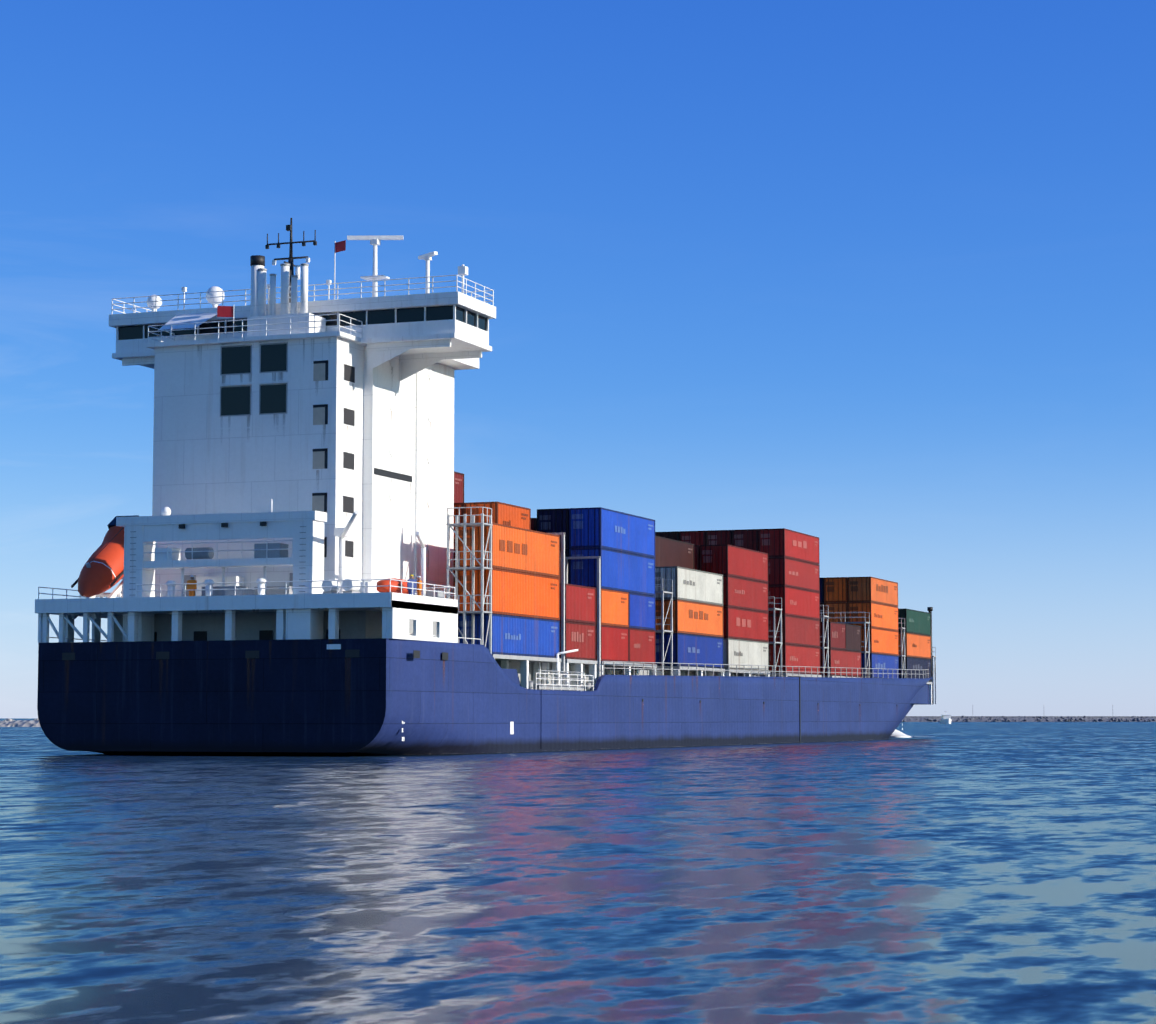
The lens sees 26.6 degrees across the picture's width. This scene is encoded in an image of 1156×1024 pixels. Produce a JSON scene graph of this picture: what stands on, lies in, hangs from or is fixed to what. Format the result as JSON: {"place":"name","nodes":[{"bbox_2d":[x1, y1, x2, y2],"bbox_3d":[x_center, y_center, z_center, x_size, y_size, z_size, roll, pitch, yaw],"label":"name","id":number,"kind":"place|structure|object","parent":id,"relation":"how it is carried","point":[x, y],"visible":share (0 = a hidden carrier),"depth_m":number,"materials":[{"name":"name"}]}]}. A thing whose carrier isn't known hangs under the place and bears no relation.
{"place":"outdoors","nodes":[
{"label":"outdoors","id":0,"kind":"place"},
{"bbox_2d":[0,718,1155,1023],"bbox_3d":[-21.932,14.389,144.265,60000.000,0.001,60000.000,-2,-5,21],"label":"sea water","id":1,"kind":"structure","parent":0,"point":[968,872],"depth_m":32.94,"materials":[{"name":"blue liquid"}]},
{"bbox_2d":[0,718,40,726],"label":"breakwater","id":2,"kind":"object","parent":1,"relation":"in","point":[8,722],"visible":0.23,"depth_m":628.88,"materials":[{"name":"grey stone"}]},
{"bbox_2d":[35,218,935,755],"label":"container ship","id":3,"kind":"object","parent":1,"relation":"on","point":[283,560],"visible":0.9,"depth_m":151.45,"materials":[{"name":"blue paint"}]},
{"bbox_2d":[453,471,930,681],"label":"container stacks","id":4,"kind":"object","parent":3,"relation":"on","point":[727,584],"visible":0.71,"depth_m":193.39,"materials":[{"name":"paint"}]},
{"bbox_2d":[940,711,951,723],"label":"pilot boat","id":5,"kind":"object","parent":1,"relation":"on","point":[946,719],"visible":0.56,"depth_m":983.18,"materials":[{"name":"white paint"}]},
{"bbox_2d":[902,716,1155,721],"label":"breakwater","id":6,"kind":"object","parent":1,"relation":"in","point":[1034,718],"visible":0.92,"depth_m":1531.60,"materials":[{"name":"grey stone"}]},
{"bbox_2d":[0,0,1155,717],"label":"sky","id":7,"kind":"structure","parent":0,"point":[874,280],"materials":[{"name":"blue"}]}
]}

